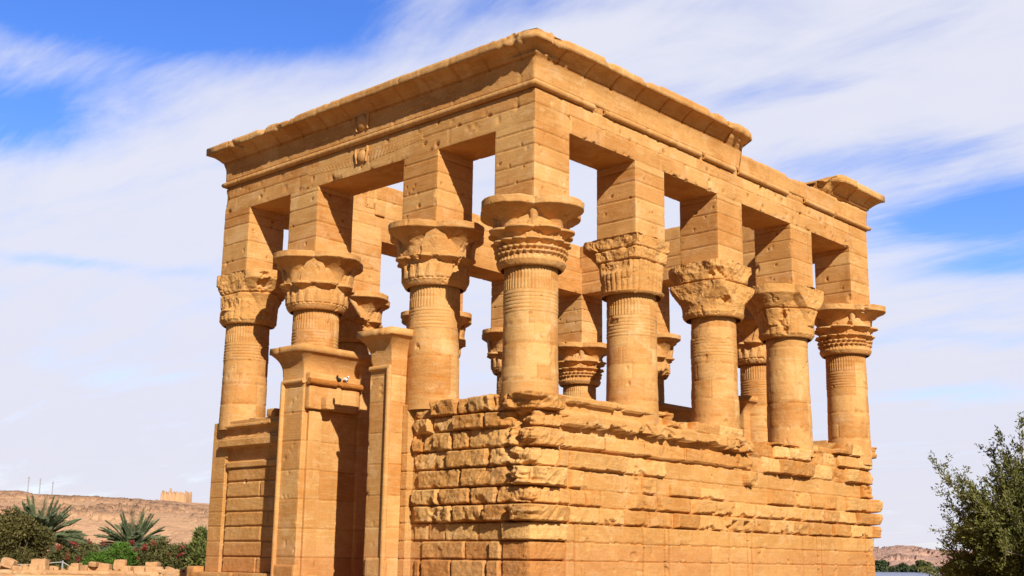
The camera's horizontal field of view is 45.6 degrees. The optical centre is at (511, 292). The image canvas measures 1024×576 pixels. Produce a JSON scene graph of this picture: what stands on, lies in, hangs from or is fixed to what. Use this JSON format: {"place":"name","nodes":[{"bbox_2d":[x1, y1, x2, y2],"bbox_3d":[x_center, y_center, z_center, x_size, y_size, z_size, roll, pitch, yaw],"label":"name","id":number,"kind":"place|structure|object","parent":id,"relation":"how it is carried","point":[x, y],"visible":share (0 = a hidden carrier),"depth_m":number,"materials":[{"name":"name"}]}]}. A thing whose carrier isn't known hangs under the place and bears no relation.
{"place":"outdoors","nodes":[
{"label":"outdoors","id":0,"kind":"place"},
{"bbox_2d":[0,490,208,558],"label":"desert hill","id":1,"kind":"structure","parent":0,"point":[180,521],"depth_m":305.31,"materials":[{"name":"beige sand"}]},
{"bbox_2d":[160,488,191,501],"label":"hilltop ruin","id":2,"kind":"object","parent":1,"relation":"on","point":[170,495],"visible":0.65,"depth_m":454.19,"materials":[{"name":"stone"}]},
{"bbox_2d":[0,0,1023,550],"label":"sky","id":3,"kind":"structure","parent":0,"point":[113,203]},
{"bbox_2d":[875,572,943,575],"bbox_3d":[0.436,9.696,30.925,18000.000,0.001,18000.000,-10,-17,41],"label":"lake","id":4,"kind":"structure","parent":0,"point":[899,574],"depth_m":549.77,"materials":[{"name":"blue liquid"}]},
{"bbox_2d":[872,545,972,567],"bbox_3d":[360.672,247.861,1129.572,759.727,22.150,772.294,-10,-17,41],"label":"granite hill","id":5,"kind":"structure","parent":0,"point":[897,555],"depth_m":919.57,"materials":[{"name":"beige stone"}]},
{"bbox_2d":[875,564,940,572],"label":"shore vegetation","id":6,"kind":"object","parent":5,"relation":"on","point":[881,568],"visible":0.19,"depth_m":805.15,"materials":[{"name":"green plant"}]},
{"bbox_3d":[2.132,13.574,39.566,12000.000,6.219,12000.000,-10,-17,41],"label":"ground","id":7,"kind":"structure","parent":0,"visible":0},
{"bbox_2d":[0,506,57,565],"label":"bush","id":8,"kind":"object","parent":7,"relation":"on","point":[24,539],"visible":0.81,"depth_m":57.50,"materials":[{"name":"green plant"}]},
{"bbox_2d":[18,561,67,567],"bbox_3d":[-20.321,11.712,49.853,4.620,1.491,0.115,1,-12,0],"label":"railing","id":9,"kind":"object","parent":7,"relation":"on","point":[62,562],"visible":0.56,"depth_m":49.98,"materials":[{"name":"beige"}]},
{"bbox_2d":[13,495,88,558],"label":"date palm","id":10,"kind":"object","parent":7,"relation":"on","point":[53,521],"visible":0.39,"depth_m":65.83,"materials":[{"name":"green plant"}]},
{"bbox_2d":[45,544,73,569],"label":"oleander","id":11,"kind":"object","parent":7,"relation":"on","point":[58,554],"visible":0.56,"depth_m":79.14,"materials":[{"name":"green plant"}]},
{"bbox_2d":[56,536,104,569],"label":"oleander","id":12,"kind":"object","parent":7,"relation":"on","point":[83,549],"visible":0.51,"depth_m":79.65,"materials":[{"name":"green plant"}]},
{"bbox_2d":[0,569,185,575],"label":"ruined wall","id":13,"kind":"structure","parent":7,"relation":"on","point":[8,572],"depth_m":47.48,"materials":[{"name":"stone"}]},
{"bbox_2d":[0,557,17,568],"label":"stone block","id":14,"kind":"object","parent":13,"relation":"on","point":[7,562],"depth_m":47.68,"materials":[{"name":"stone"}]},
{"bbox_2d":[12,565,22,572],"bbox_3d":[-19.315,10.886,47.823,0.424,0.330,0.698,1,-12,0],"label":"stone block","id":15,"kind":"object","parent":13,"relation":"on","point":[17,569],"depth_m":47.50,"materials":[{"name":"stone"}]},
{"bbox_2d":[29,565,36,569],"bbox_3d":[-18.793,10.831,47.846,0.361,0.274,0.268,6,-14,-22],"label":"stone block","id":16,"kind":"object","parent":13,"relation":"on","point":[32,567],"depth_m":47.72,"materials":[{"name":"stone"}]},
{"bbox_2d":[31,559,49,569],"bbox_3d":[-18.665,10.805,48.155,0.630,0.545,0.553,1,-12,0],"label":"stone block","id":17,"kind":"object","parent":13,"relation":"on","point":[46,562],"depth_m":47.95,"materials":[{"name":"stone"}]},
{"bbox_2d":[71,563,82,569],"bbox_3d":[-17.131,10.893,47.907,0.363,0.499,0.456,1,-12,0],"label":"stone block","id":18,"kind":"object","parent":13,"relation":"on","point":[75,566],"depth_m":47.73,"materials":[{"name":"stone"}]},
{"bbox_2d":[80,565,90,570],"bbox_3d":[-16.697,10.834,47.789,0.322,0.292,0.410,-6,-14,27],"label":"stone block","id":19,"kind":"object","parent":13,"relation":"on","point":[83,567],"depth_m":47.61,"materials":[{"name":"stone"}]},
{"bbox_2d":[97,563,111,570],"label":"stone block","id":20,"kind":"structure","parent":13,"relation":"on","point":[105,566],"depth_m":47.84,"materials":[{"name":"stone"}]},
{"bbox_2d":[89,561,100,566],"bbox_3d":[-16.379,10.670,47.813,0.338,0.217,0.696,1,-12,0],"label":"stone block","id":21,"kind":"object","parent":20,"relation":"on","point":[93,564],"depth_m":47.50,"materials":[{"name":"stone"}]},
{"bbox_2d":[113,559,126,569],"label":"stone block","id":22,"kind":"structure","parent":13,"relation":"on","point":[118,563],"depth_m":47.93,"materials":[{"name":"stone"}]},
{"bbox_2d":[120,566,128,570],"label":"stone block","id":23,"kind":"structure","parent":13,"relation":"on","point":[125,568],"depth_m":47.59,"materials":[{"name":"stone"}]},
{"bbox_2d":[130,566,139,572],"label":"stone block","id":24,"kind":"structure","parent":13,"relation":"on","point":[133,569],"depth_m":47.59,"materials":[{"name":"stone"}]},
{"bbox_2d":[121,566,163,573],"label":"stone block","id":25,"kind":"structure","parent":13,"relation":"on","point":[157,568],"depth_m":47.75,"materials":[{"name":"stone"}]},
{"bbox_2d":[145,562,160,566],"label":"stone block","id":26,"kind":"structure","parent":25,"relation":"on","point":[158,564],"depth_m":47.97,"materials":[{"name":"stone"}]},
{"bbox_2d":[145,566,154,571],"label":"stone block","id":27,"kind":"structure","parent":13,"relation":"on","point":[150,568],"depth_m":47.66,"materials":[{"name":"stone"}]},
{"bbox_2d":[161,569,183,574],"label":"stone block","id":28,"kind":"structure","parent":13,"relation":"on","point":[169,571],"depth_m":47.49,"materials":[{"name":"stone"}]},
{"bbox_2d":[81,549,115,569],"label":"bush","id":29,"kind":"object","parent":7,"relation":"on","point":[100,556],"visible":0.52,"depth_m":74.78,"materials":[{"name":"green plant"}]},
{"bbox_2d":[107,541,138,565],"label":"bush","id":30,"kind":"object","parent":7,"relation":"on","point":[120,551],"visible":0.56,"depth_m":75.93,"materials":[{"name":"green plant"}]},
{"bbox_2d":[94,505,169,555],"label":"date palm","id":31,"kind":"object","parent":7,"relation":"on","point":[128,533],"visible":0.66,"depth_m":87.76,"materials":[{"name":"green plant"}]},
{"bbox_2d":[129,537,165,565],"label":"oleander","id":32,"kind":"object","parent":7,"relation":"on","point":[143,558],"visible":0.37,"depth_m":79.52,"materials":[{"name":"green plant"}]},
{"bbox_2d":[140,536,181,568],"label":"oleander","id":33,"kind":"object","parent":7,"relation":"on","point":[162,556],"visible":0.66,"depth_m":79.27,"materials":[{"name":"green plant"}]},
{"bbox_2d":[164,542,189,568],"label":"oleander","id":34,"kind":"object","parent":7,"relation":"on","point":[180,551],"visible":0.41,"depth_m":79.33,"materials":[{"name":"green plant"}]},
{"bbox_2d":[183,523,207,567],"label":"bush","id":35,"kind":"object","parent":7,"relation":"on","point":[197,545],"visible":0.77,"depth_m":77.55,"materials":[{"name":"green plant"}]},
{"bbox_2d":[186,28,885,575],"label":"temple kiosk","id":36,"kind":"object","parent":7,"relation":"on","point":[394,454],"visible":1,"depth_m":38.53,"materials":[{"name":"stone"}]},
{"bbox_2d":[875,560,889,566],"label":"shore tree","id":37,"kind":"object","parent":7,"relation":"on","point":[882,562],"visible":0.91,"depth_m":813.99,"materials":[{"name":"green plant"}]},
{"bbox_2d":[897,562,908,567],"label":"shore tree","id":38,"kind":"object","parent":7,"relation":"on","point":[902,564],"visible":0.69,"depth_m":813.24,"materials":[{"name":"green plant"}]},
{"bbox_2d":[915,560,930,566],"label":"shore tree","id":39,"kind":"object","parent":7,"relation":"on","point":[918,563],"visible":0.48,"depth_m":813.08,"materials":[{"name":"green plant"}]},
{"bbox_2d":[947,549,975,575],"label":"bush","id":40,"kind":"object","parent":7,"relation":"on","point":[955,558],"visible":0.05,"depth_m":37.59,"materials":[{"name":"green plant"}]},
{"bbox_2d":[915,412,1023,575],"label":"tamarisk tree","id":41,"kind":"object","parent":7,"relation":"on","point":[989,534],"visible":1,"depth_m":35.52,"materials":[{"name":"green plant"}]}
]}

